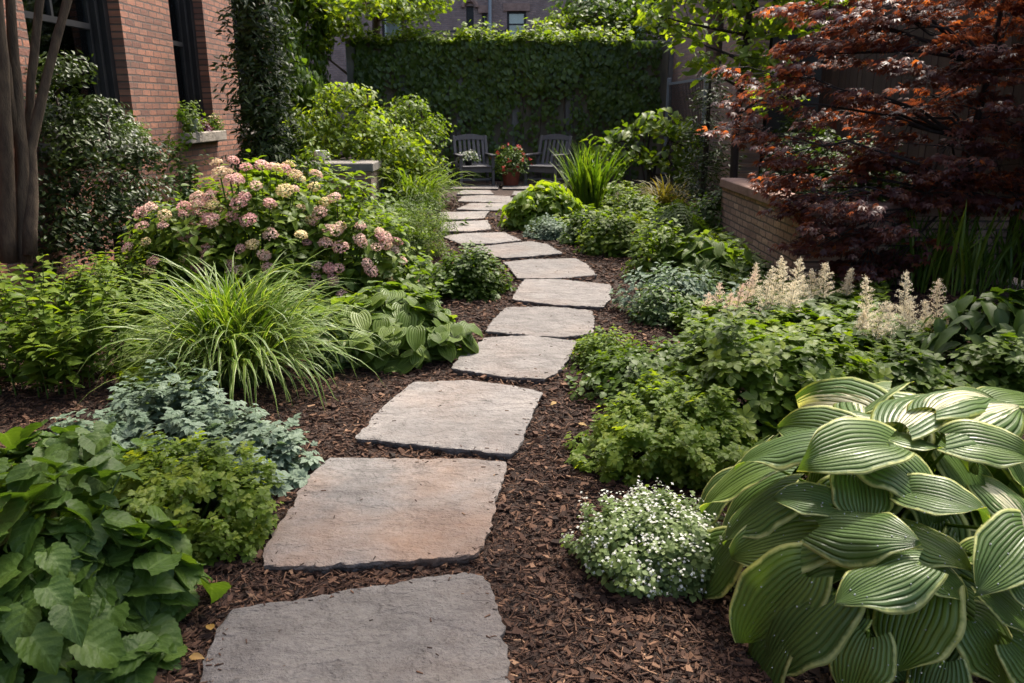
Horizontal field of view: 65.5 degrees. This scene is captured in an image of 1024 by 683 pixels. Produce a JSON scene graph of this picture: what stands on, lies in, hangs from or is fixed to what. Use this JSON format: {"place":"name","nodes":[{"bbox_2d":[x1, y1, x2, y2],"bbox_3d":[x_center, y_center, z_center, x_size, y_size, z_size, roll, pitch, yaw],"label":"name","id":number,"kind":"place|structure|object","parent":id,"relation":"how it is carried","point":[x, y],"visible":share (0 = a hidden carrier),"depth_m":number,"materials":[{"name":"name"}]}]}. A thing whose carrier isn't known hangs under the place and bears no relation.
{"place":"outdoors","nodes":[
{"label":"outdoors","id":0,"kind":"place"},
{"bbox_2d":[305,0,670,140],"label":"row house","id":1,"kind":"structure","parent":0,"point":[509,15],"depth_m":31.71,"materials":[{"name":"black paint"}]},
{"bbox_2d":[382,12,406,39],"bbox_3d":[-4.700,-12.848,31.896,0.996,1.898,0.200,0,16,0],"label":"window","id":2,"kind":"structure","parent":1,"relation":"in","point":[388,28],"depth_m":32.03,"materials":[{"name":"glass"}]},
{"bbox_2d":[466,6,473,33],"bbox_3d":[-1.674,-12.401,31.964,0.294,1.948,0.080,0,16,0],"label":"window","id":3,"kind":"structure","parent":1,"relation":"in","point":[469,9],"depth_m":31.77,"materials":[{"name":"glass"}]},
{"bbox_2d":[507,11,525,36],"bbox_3d":[0.181,-12.712,31.936,0.755,0.965,0.200,0,16,0],"label":"window","id":4,"kind":"structure","parent":1,"relation":"in","point":[515,19],"depth_m":31.95,"materials":[{"name":"glass"}]},
{"bbox_2d":[0,152,1023,682],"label":"ground","id":5,"kind":"structure","parent":0,"point":[514,506],"depth_m":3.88,"materials":[{"name":"brown wood"}]},
{"bbox_2d":[0,0,71,263],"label":"multi stem tree","id":6,"kind":"object","parent":5,"relation":"on","point":[20,128],"visible":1,"depth_m":6.16,"materials":[{"name":"grey plant"}]},
{"bbox_2d":[0,419,161,505],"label":"leafed plant","id":7,"kind":"object","parent":5,"relation":"on","point":[80,445],"visible":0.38,"depth_m":3.11,"materials":[{"name":"green plant"}]},
{"bbox_2d":[0,250,166,398],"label":"leafy shrub","id":8,"kind":"object","parent":5,"relation":"on","point":[42,351],"visible":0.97,"depth_m":4.57,"materials":[{"name":"green plant"}]},
{"bbox_2d":[24,48,189,277],"bbox_3d":[-4.196,-1.579,7.290,2.357,2.098,1.437,0,16,0],"label":"glossy shrub","id":9,"kind":"object","parent":5,"relation":"on","point":[82,220],"visible":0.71,"depth_m":7.25,"materials":[{"name":"green plant"}]},
{"bbox_2d":[0,455,230,682],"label":"leafed plant","id":10,"kind":"object","parent":5,"relation":"on","point":[95,593],"visible":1,"depth_m":2.29,"materials":[{"name":"green plant"}]},
{"bbox_2d":[63,248,222,325],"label":"leafy shrub","id":11,"kind":"object","parent":5,"relation":"on","point":[128,290],"visible":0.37,"depth_m":5.88,"materials":[{"name":"green plant"}]},
{"bbox_2d":[0,0,305,294],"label":"brick building","id":12,"kind":"structure","parent":5,"relation":"on","point":[152,60],"depth_m":9.44,"materials":[{"name":"red brick"}]},
{"bbox_2d":[22,0,121,140],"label":"window","id":13,"kind":"structure","parent":12,"relation":"in","point":[87,30],"depth_m":8.53,"materials":[{"name":"glass"}]},
{"bbox_2d":[84,116,152,139],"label":"sill plant","id":14,"kind":"object","parent":12,"relation":"on","point":[142,133],"visible":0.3,"depth_m":8.60,"materials":[{"name":"green plant"}]},
{"bbox_2d":[168,0,204,127],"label":"window","id":15,"kind":"structure","parent":12,"relation":"in","point":[181,12],"depth_m":11.05,"materials":[{"name":"glass"}]},
{"bbox_2d":[178,100,206,133],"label":"sill plant","id":16,"kind":"object","parent":12,"relation":"on","point":[192,123],"visible":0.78,"depth_m":10.47,"materials":[{"name":"green plant"}]},
{"bbox_2d":[206,112,223,130],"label":"sill plant","id":17,"kind":"object","parent":12,"relation":"on","point":[215,125],"visible":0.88,"depth_m":11.39,"materials":[{"name":"green plant"}]},
{"bbox_2d":[231,1,249,126],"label":"window","id":18,"kind":"structure","parent":12,"relation":"in","point":[239,71],"depth_m":13.23,"materials":[{"name":"glass"}]},
{"bbox_2d":[277,0,342,180],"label":"ivy","id":19,"kind":"object","parent":12,"relation":"attached to","point":[307,83],"visible":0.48,"depth_m":15.38,"materials":[{"name":"green plant"}]},
{"bbox_2d":[48,351,271,466],"bbox_3d":[-1.659,0.294,3.820,1.003,0.524,0.921,0,16,0],"label":"silver cover","id":20,"kind":"object","parent":5,"relation":"on","point":[186,414],"visible":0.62,"depth_m":3.74,"materials":[{"name":"green plant"}]},
{"bbox_2d":[113,175,247,312],"bbox_3d":[-2.676,-0.734,6.359,1.208,1.160,1.071,0,16,0],"label":"hydrangea","id":21,"kind":"object","parent":5,"relation":"on","point":[144,239],"visible":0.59,"depth_m":6.07,"materials":[{"name":"green plant"}]},
{"bbox_2d":[153,107,211,215],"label":"shrub","id":22,"kind":"object","parent":5,"relation":"on","point":[186,191],"visible":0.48,"depth_m":9.52,"materials":[{"name":"green plant"}]},
{"bbox_2d":[103,428,284,566],"bbox_3d":[-1.232,0.567,3.033,0.721,0.386,0.670,-5,17,-17],"label":"golden mound","id":23,"kind":"object","parent":5,"relation":"on","point":[182,488],"visible":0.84,"depth_m":2.91,"materials":[{"name":"green plant"}]},
{"bbox_2d":[64,246,391,415],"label":"striped grass","id":24,"kind":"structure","parent":5,"relation":"on","point":[233,342],"depth_m":4.52,"materials":[{"name":"green plant"}]},
{"bbox_2d":[170,403,323,516],"bbox_3d":[-1.212,0.510,3.485,0.681,0.291,0.661,8,18,26],"label":"silver cover","id":25,"kind":"object","parent":5,"relation":"on","point":[279,446],"visible":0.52,"depth_m":3.52,"materials":[{"name":"green plant"}]},
{"bbox_2d":[148,149,356,305],"bbox_3d":[-2.054,-0.825,6.346,1.766,1.356,1.256,-9,19,-28],"label":"hydrangea","id":26,"kind":"object","parent":5,"relation":"on","point":[248,202],"visible":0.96,"depth_m":6.08,"materials":[{"name":"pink plant"}]},
{"bbox_2d":[208,0,316,220],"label":"conifer","id":27,"kind":"object","parent":5,"relation":"on","point":[269,134],"visible":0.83,"depth_m":10.52,"materials":[{"name":"green plant"}]},
{"bbox_2d":[285,134,338,216],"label":"dark shrub","id":28,"kind":"object","parent":5,"relation":"on","point":[312,179],"visible":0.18,"depth_m":11.09,"materials":[{"name":"green plant"}]},
{"bbox_2d":[297,134,341,212],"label":"yellow leafed plant","id":29,"kind":"object","parent":5,"relation":"on","point":[312,149],"visible":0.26,"depth_m":11.91,"materials":[{"name":"green plant"}]},
{"bbox_2d":[302,322,362,373],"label":"white veined plant","id":30,"kind":"object","parent":5,"relation":"on","point":[343,361],"visible":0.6,"depth_m":4.93,"materials":[{"name":"green plant"}]},
{"bbox_2d":[248,159,435,303],"bbox_3d":[-1.456,-0.884,6.694,1.680,1.265,1.153,0,16,0],"label":"hydrangea","id":31,"kind":"object","parent":5,"relation":"on","point":[366,265],"visible":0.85,"depth_m":6.42,"materials":[{"name":"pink plant"}]},
{"bbox_2d":[301,159,383,210],"bbox_3d":[-2.717,-2.556,12.974,1.120,0.764,1.140,0,16,0],"label":"stone bench","id":32,"kind":"object","parent":5,"relation":"on","point":[369,167],"depth_m":12.42,"materials":[{"name":"grey stone"}]},
{"bbox_2d":[314,150,329,161],"bbox_3d":[-3.039,-2.942,12.632,0.229,0.170,0.228,16,22,43],"label":"ceramic pot","id":33,"kind":"object","parent":32,"relation":"on","point":[320,154],"visible":0.66,"depth_m":12.57,"materials":[{"name":"ceramic"}]},
{"bbox_2d":[200,572,510,682],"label":"stepping stone","id":34,"kind":"object","parent":5,"relation":"on","point":[340,637],"visible":0.99,"depth_m":2.41,"materials":[{"name":"grey stone"}]},
{"bbox_2d":[282,82,437,181],"bbox_3d":[-2.619,-3.337,13.429,2.636,2.028,1.552,0,16,0],"label":"viburnum","id":35,"kind":"object","parent":5,"relation":"on","point":[349,144],"visible":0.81,"depth_m":13.26,"materials":[{"name":"green plant"}]},
{"bbox_2d":[290,0,465,74],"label":"leafy tree","id":36,"kind":"object","parent":5,"relation":"on","point":[341,24],"visible":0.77,"depth_m":16.51,"materials":[{"name":"green plant"}]},
{"bbox_2d":[263,458,506,574],"bbox_3d":[-0.466,0.689,3.232,0.885,0.063,0.914,0,16,0],"label":"stepping stone","id":37,"kind":"object","parent":5,"relation":"on","point":[388,521],"visible":0.98,"depth_m":3.14,"materials":[{"name":"beige stone"}]},
{"bbox_2d":[307,280,482,374],"bbox_3d":[-0.839,-0.141,5.324,1.299,0.503,1.070,0,16,0],"label":"green hosta","id":38,"kind":"object","parent":5,"relation":"on","point":[423,328],"visible":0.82,"depth_m":5.09,"materials":[{"name":"green plant"}]},
{"bbox_2d":[338,0,453,39],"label":"street tree","id":39,"kind":"object","parent":5,"relation":"on","point":[402,23],"visible":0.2,"depth_m":25.61,"materials":[{"name":"green plant"}]},
{"bbox_2d":[381,162,411,205],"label":"yellow leafed plant","id":40,"kind":"object","parent":5,"relation":"on","point":[387,181],"visible":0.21,"depth_m":13.57,"materials":[{"name":"green plant"}]},
{"bbox_2d":[353,93,456,184],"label":"tall shrub","id":41,"kind":"object","parent":5,"relation":"on","point":[427,134],"visible":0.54,"depth_m":14.37,"materials":[{"name":"green plant"}]},
{"bbox_2d":[364,203,448,261],"bbox_3d":[-1.179,-1.208,8.658,0.988,0.659,0.755,-5,17,-17],"label":"fine leafed mound","id":42,"kind":"object","parent":5,"relation":"on","point":[420,232],"visible":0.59,"depth_m":8.61,"materials":[{"name":"green plant"}]},
{"bbox_2d":[389,178,458,237],"bbox_3d":[-1.132,-1.689,10.112,0.786,0.761,0.749,11,20,34],"label":"fine leafed mound","id":43,"kind":"object","parent":5,"relation":"on","point":[427,206],"visible":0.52,"depth_m":10.05,"materials":[{"name":"green plant"}]},
{"bbox_2d":[377,161,481,206],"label":"daylily","id":44,"kind":"object","parent":5,"relation":"on","point":[405,186],"visible":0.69,"depth_m":13.10,"materials":[{"name":"green plant"}]},
{"bbox_2d":[355,380,542,460],"bbox_3d":[-0.279,0.394,4.241,0.840,0.063,0.973,4,17,13],"label":"stepping stone","id":45,"kind":"object","parent":5,"relation":"on","point":[490,428],"visible":0.98,"depth_m":4.10,"materials":[{"name":"grey stone"}]},
{"bbox_2d":[440,211,489,221],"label":"stepping stone","id":46,"kind":"object","parent":5,"relation":"on","point":[474,215],"visible":0.64,"depth_m":11.95,"materials":[{"name":"stone"}]},
{"bbox_2d":[441,220,490,233],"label":"stepping stone","id":47,"kind":"object","parent":5,"relation":"on","point":[475,226],"visible":0.58,"depth_m":10.74,"materials":[{"name":"stone"}]},
{"bbox_2d":[423,240,516,302],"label":"leafy clump","id":48,"kind":"object","parent":5,"relation":"on","point":[491,286],"visible":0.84,"depth_m":6.81,"materials":[{"name":"green plant"}]},
{"bbox_2d":[450,184,499,189],"bbox_3d":[-0.747,-3.200,16.540,0.996,0.058,1.018,0,16,0],"label":"flagstone","id":49,"kind":"object","parent":5,"relation":"on","point":[482,187],"visible":0.76,"depth_m":16.26,"materials":[{"name":"stone"}]},
{"bbox_2d":[452,134,495,185],"bbox_3d":[-0.810,-3.836,16.787,0.780,1.029,0.873,-4,17,-13],"label":"garden armchair","id":50,"kind":"object","parent":49,"relation":"on","point":[478,167],"visible":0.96,"depth_m":16.92,"materials":[{"name":"grey wood"}]},
{"bbox_2d":[456,149,480,164],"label":"potted flower","id":51,"kind":"object","parent":50,"relation":"on","point":[467,160],"visible":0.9,"depth_m":16.65,"materials":[{"name":"white plant"}]},
{"bbox_2d":[456,190,493,195],"bbox_3d":[-0.698,-2.865,15.394,0.718,0.058,0.788,0,16,0],"label":"flagstone","id":52,"kind":"object","parent":5,"relation":"on","point":[475,192],"visible":0.85,"depth_m":15.29,"materials":[{"name":"stone"}]},
{"bbox_2d":[442,232,520,246],"bbox_3d":[-0.384,-1.259,9.895,0.858,0.063,0.889,-5,17,-17],"label":"stepping stone","id":53,"kind":"object","parent":5,"relation":"on","point":[490,238],"visible":0.81,"depth_m":9.83,"materials":[{"name":"stone"}]},
{"bbox_2d":[456,203,507,212],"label":"stepping stone","id":54,"kind":"object","parent":5,"relation":"on","point":[494,207],"visible":0.69,"depth_m":12.91,"materials":[{"name":"stone"}]},
{"bbox_2d":[458,195,510,202],"bbox_3d":[-0.487,-2.543,14.296,0.931,0.057,1.154,0,16,0],"label":"flagstone","id":55,"kind":"object","parent":5,"relation":"on","point":[479,198],"visible":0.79,"depth_m":14.27,"materials":[{"name":"stone"}]},
{"bbox_2d":[488,198,511,203],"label":"stepping stone","id":56,"kind":"object","parent":5,"relation":"on","point":[504,200],"visible":0.37,"depth_m":13.90,"materials":[{"name":"stone"}]},
{"bbox_2d":[106,180,901,419],"bbox_3d":[-0.411,-1.336,9.726,7.358,0.334,11.736,0,16,0],"label":"ground cover","id":57,"kind":"object","parent":5,"relation":"on","point":[822,329],"visible":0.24,"depth_m":6.07,"materials":[{"name":"green plant"}]},
{"bbox_2d":[345,38,674,179],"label":"garden wall","id":58,"kind":"structure","parent":5,"relation":"on","point":[665,67],"depth_m":17.89,"materials":[{"name":"green plant"}]},
{"bbox_2d":[347,8,662,180],"bbox_3d":[-0.122,-5.475,17.829,6.926,3.692,0.812,0,16,0],"label":"ivy","id":59,"kind":"object","parent":58,"relation":"attached to","point":[568,56],"visible":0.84,"depth_m":17.50,"materials":[{"name":"green plant"}]},
{"bbox_2d":[452,335,575,384],"bbox_3d":[0.038,0.110,5.212,0.704,0.063,0.921,5,17,16],"label":"stepping stone","id":60,"kind":"object","parent":5,"relation":"on","point":[504,357],"visible":0.83,"depth_m":5.11,"materials":[{"name":"stone"}]},
{"bbox_2d":[468,241,561,260],"bbox_3d":[0.097,-1.019,9.071,0.954,0.064,0.901,-10,19,-32],"label":"stepping stone","id":61,"kind":"object","parent":5,"relation":"on","point":[515,251],"visible":0.73,"depth_m":9.00,"materials":[{"name":"stone"}]},
{"bbox_2d":[496,191,544,232],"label":"golden hosta","id":62,"kind":"object","parent":5,"relation":"on","point":[520,207],"visible":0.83,"depth_m":10.60,"materials":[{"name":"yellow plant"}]},
{"bbox_2d":[502,184,569,189],"bbox_3d":[0.520,-3.188,16.500,1.447,0.058,1.107,0,16,0],"label":"flagstone","id":63,"kind":"object","parent":5,"relation":"on","point":[521,187],"visible":0.4,"depth_m":16.26,"materials":[{"name":"stone"}]},
{"bbox_2d":[491,143,532,185],"bbox_3d":[-0.011,-3.715,16.615,0.917,0.893,0.817,0,16,0],"label":"flower pot","id":64,"kind":"object","parent":63,"relation":"on","point":[509,172],"visible":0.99,"depth_m":16.51,"materials":[{"name":"ceramic"}]},
{"bbox_2d":[524,134,572,184],"bbox_3d":[0.763,-3.848,16.829,0.780,1.029,0.873,8,18,27],"label":"garden armchair","id":65,"kind":"object","parent":63,"relation":"on","point":[538,167],"visible":0.83,"depth_m":16.90,"materials":[{"name":"grey wood"}]},
{"bbox_2d":[486,306,594,339],"bbox_3d":[0.243,-0.134,6.046,0.786,0.064,0.890,3,17,9],"label":"stepping stone","id":66,"kind":"object","parent":5,"relation":"on","point":[546,321],"visible":0.88,"depth_m":5.97,"materials":[{"name":"stone"}]},
{"bbox_2d":[521,212,566,240],"bbox_3d":[0.453,-1.464,10.111,0.673,0.328,0.614,0,16,0],"label":"grey cover","id":67,"kind":"object","parent":5,"relation":"on","point":[552,227],"visible":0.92,"depth_m":10.01,"materials":[{"name":"plant"}]},
{"bbox_2d":[500,180,587,229],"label":"golden hosta","id":68,"kind":"object","parent":5,"relation":"on","point":[550,199],"visible":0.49,"depth_m":10.78,"materials":[{"name":"yellow plant"}]},
{"bbox_2d":[503,258,596,281],"bbox_3d":[0.385,-0.715,8.034,0.846,0.063,1.036,-3,17,-10],"label":"stepping stone","id":69,"kind":"object","parent":5,"relation":"on","point":[559,268],"visible":0.83,"depth_m":7.93,"materials":[{"name":"stone"}]},
{"bbox_2d":[512,279,611,310],"bbox_3d":[0.449,-0.411,6.993,0.842,0.063,1.050,2,16,7],"label":"stepping stone","id":70,"kind":"object","parent":5,"relation":"on","point":[563,293],"visible":0.92,"depth_m":6.90,"materials":[{"name":"stone"}]},
{"bbox_2d":[532,8,602,38],"bbox_3d":[1.288,-6.154,19.668,1.854,3.917,1.131,0,16,0],"label":"tree","id":71,"kind":"object","parent":5,"relation":"on","point":[558,20],"visible":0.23,"depth_m":19.23,"materials":[{"name":"green plant"}]},
{"bbox_2d":[556,203,605,244],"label":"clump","id":72,"kind":"object","parent":5,"relation":"on","point":[578,220],"visible":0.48,"depth_m":9.57,"materials":[{"name":"green plant"}]},
{"bbox_2d":[569,325,635,368],"bbox_3d":[0.610,0.019,5.096,0.448,0.265,0.419,-6,17,-20],"label":"yellow tipped cover","id":73,"kind":"object","parent":5,"relation":"on","point":[595,342],"visible":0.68,"depth_m":5.03,"materials":[{"name":"green plant"}]},
{"bbox_2d":[536,0,670,40],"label":"dense tree","id":74,"kind":"object","parent":5,"relation":"on","point":[623,11],"visible":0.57,"depth_m":19.57,"materials":[{"name":"green plant"}]},
{"bbox_2d":[573,207,655,258],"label":"leafy clump","id":75,"kind":"object","parent":5,"relation":"on","point":[605,242],"visible":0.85,"depth_m":8.78,"materials":[{"name":"green plant"}]},
{"bbox_2d":[597,179,658,220],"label":"leafy clump","id":76,"kind":"object","parent":5,"relation":"on","point":[634,205],"visible":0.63,"depth_m":11.67,"materials":[{"name":"green plant"}]},
{"bbox_2d":[561,331,705,411],"bbox_3d":[0.787,0.134,4.586,1.008,0.386,0.924,0,16,0],"label":"blue green cover","id":77,"kind":"object","parent":5,"relation":"on","point":[634,364],"visible":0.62,"depth_m":4.48,"materials":[{"name":"green plant"}]},
{"bbox_2d":[580,107,715,190],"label":"open shrub","id":78,"kind":"object","parent":5,"relation":"on","point":[652,127],"visible":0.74,"depth_m":13.71,"materials":[{"name":"green plant"}]},
{"bbox_2d":[559,476,744,602],"bbox_3d":[0.528,0.662,2.852,0.627,0.287,0.707,9,18,27],"label":"white flowered mound","id":79,"kind":"object","parent":5,"relation":"on","point":[647,523],"visible":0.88,"depth_m":2.71,"materials":[{"name":"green plant"}]},
{"bbox_2d":[619,215,685,283],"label":"leafy clump","id":80,"kind":"object","parent":5,"relation":"on","point":[635,262],"visible":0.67,"depth_m":7.55,"materials":[{"name":"green plant"}]},
{"bbox_2d":[562,368,761,492],"bbox_3d":[0.769,0.378,3.642,1.016,0.425,0.945,14,22,40],"label":"barrenwort","id":81,"kind":"object","parent":5,"relation":"on","point":[673,432],"visible":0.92,"depth_m":3.48,"materials":[{"name":"green plant"}]},
{"bbox_2d":[625,279,701,331],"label":"lungwort","id":82,"kind":"object","parent":5,"relation":"on","point":[651,312],"visible":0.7,"depth_m":5.96,"materials":[{"name":"plant"}]},
{"bbox_2d":[634,173,708,208],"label":"bronze grass","id":83,"kind":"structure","parent":5,"relation":"on","point":[664,193],"depth_m":12.17,"materials":[{"name":"green plant"}]},
{"bbox_2d":[644,199,709,237],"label":"fern","id":84,"kind":"object","parent":5,"relation":"on","point":[686,216],"visible":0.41,"depth_m":9.32,"materials":[{"name":"green plant"}]},
{"bbox_2d":[609,257,747,323],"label":"lungwort","id":85,"kind":"object","parent":5,"relation":"on","point":[687,286],"visible":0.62,"depth_m":6.24,"materials":[{"name":"plant"}]},
{"bbox_2d":[662,75,708,197],"bbox_3d":[3.360,-4.086,15.647,0.080,2.200,3.530,0,16,0],"label":"iron fence","id":86,"kind":"object","parent":5,"relation":"on","point":[670,87],"visible":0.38,"depth_m":15.59,"materials":[{"name":"metal"}]},
{"bbox_2d":[688,186,722,237],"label":"leafy clump","id":87,"kind":"object","parent":5,"relation":"on","point":[708,208],"visible":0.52,"depth_m":10.00,"materials":[{"name":"green plant"}]},
{"bbox_2d":[652,229,760,283],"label":"blue hosta","id":88,"kind":"object","parent":5,"relation":"on","point":[710,253],"visible":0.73,"depth_m":7.37,"materials":[{"name":"green plant"}]},
{"bbox_2d":[668,71,748,217],"bbox_3d":[2.823,-2.803,11.336,1.070,2.160,1.110,0,16,0],"label":"evergreen","id":89,"kind":"object","parent":5,"relation":"on","point":[703,170],"visible":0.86,"depth_m":11.21,"materials":[{"name":"green plant"}]},
{"bbox_2d":[633,0,860,177],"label":"leafy tree","id":90,"kind":"object","parent":5,"relation":"on","point":[747,30],"visible":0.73,"depth_m":10.11,"materials":[{"name":"green plant"}]},
{"bbox_2d":[668,0,828,201],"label":"brick outbuilding","id":91,"kind":"structure","parent":5,"relation":"on","point":[746,167],"depth_m":13.17,"materials":[{"name":"brown brick"}]},
{"bbox_2d":[665,305,893,444],"bbox_3d":[1.306,0.141,4.014,1.215,0.733,1.027,0,16,0],"label":"columbine","id":92,"kind":"object","parent":5,"relation":"on","point":[774,376],"visible":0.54,"depth_m":3.77,"materials":[{"name":"green plant"}]},
{"bbox_2d":[658,256,903,324],"bbox_3d":[1.948,-0.338,5.958,1.606,0.634,0.966,0,16,0],"label":"astilbe","id":93,"kind":"object","parent":5,"relation":"on","point":[807,303],"visible":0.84,"depth_m":5.89,"materials":[{"name":"beige plant"}]},
{"bbox_2d":[683,377,1023,682],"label":"variegated hosta","id":94,"kind":"object","parent":5,"relation":"on","point":[907,508],"visible":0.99,"depth_m":2.24,"materials":[{"name":"green plant"}]},
{"bbox_2d":[696,0,1023,290],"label":"red maple","id":95,"kind":"object","parent":5,"relation":"on","point":[968,182],"visible":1,"depth_m":6.96,"materials":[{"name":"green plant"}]},
{"bbox_2d":[720,178,1014,284],"bbox_3d":[3.565,-1.278,8.638,1.950,0.745,2.860,0,16,0],"label":"brick planter","id":96,"kind":"object","parent":5,"relation":"on","point":[741,205],"visible":0.34,"depth_m":7.60,"materials":[{"name":"brown brick"}]},
{"bbox_2d":[754,107,846,193],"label":"planter shrub","id":97,"kind":"object","parent":96,"relation":"in","point":[790,133],"visible":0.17,"depth_m":9.16,"materials":[{"name":"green plant"}]},
{"bbox_2d":[767,124,920,202],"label":"planter shrub","id":98,"kind":"object","parent":96,"relation":"in","point":[839,190],"visible":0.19,"depth_m":8.30,"materials":[{"name":"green plant"}]},
{"bbox_2d":[820,271,970,353],"bbox_3d":[2.530,-0.167,5.175,0.973,0.564,0.641,0,16,0],"label":"astilbe","id":99,"kind":"object","parent":5,"relation":"on","point":[904,331],"visible":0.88,"depth_m":5.16,"materials":[{"name":"beige plant"}]},
{"bbox_2d":[832,341,990,393],"bbox_3d":[2.013,0.233,4.145,1.130,0.495,0.744,0,16,0],"label":"columbine","id":100,"kind":"object","parent":5,"relation":"on","point":[904,367],"visible":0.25,"depth_m":4.02,"materials":[{"name":"green plant"}]},
{"bbox_2d":[815,0,1023,279],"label":"board fence","id":101,"kind":"object","parent":5,"relation":"on","point":[851,77],"visible":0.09,"depth_m":9.30,"materials":[{"name":"black wood"}]},
{"bbox_2d":[875,189,1023,296],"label":"iris","id":102,"kind":"object","parent":5,"relation":"on","point":[946,263],"visible":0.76,"depth_m":6.93,"materials":[{"name":"green plant"}]},
{"bbox_2d":[903,287,1023,375],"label":"broad leafed plant","id":103,"kind":"object","parent":5,"relation":"on","point":[962,312],"visible":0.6,"depth_m":4.77,"materials":[{"name":"green plant"}]},
{"bbox_2d":[942,329,1023,413],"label":"columbine","id":104,"kind":"object","parent":5,"relation":"on","point":[1001,365],"visible":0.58,"depth_m":4.12,"materials":[{"name":"green plant"}]},
{"bbox_2d":[957,202,1023,289],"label":"iris","id":105,"kind":"object","parent":5,"relation":"on","point":[1006,265],"visible":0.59,"depth_m":7.19,"materials":[{"name":"green plant"}]},
{"bbox_2d":[550,137,633,212],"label":"sword grass","id":106,"kind":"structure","parent":0,"point":[586,185],"depth_m":12.10,"materials":[{"name":"green plant"}]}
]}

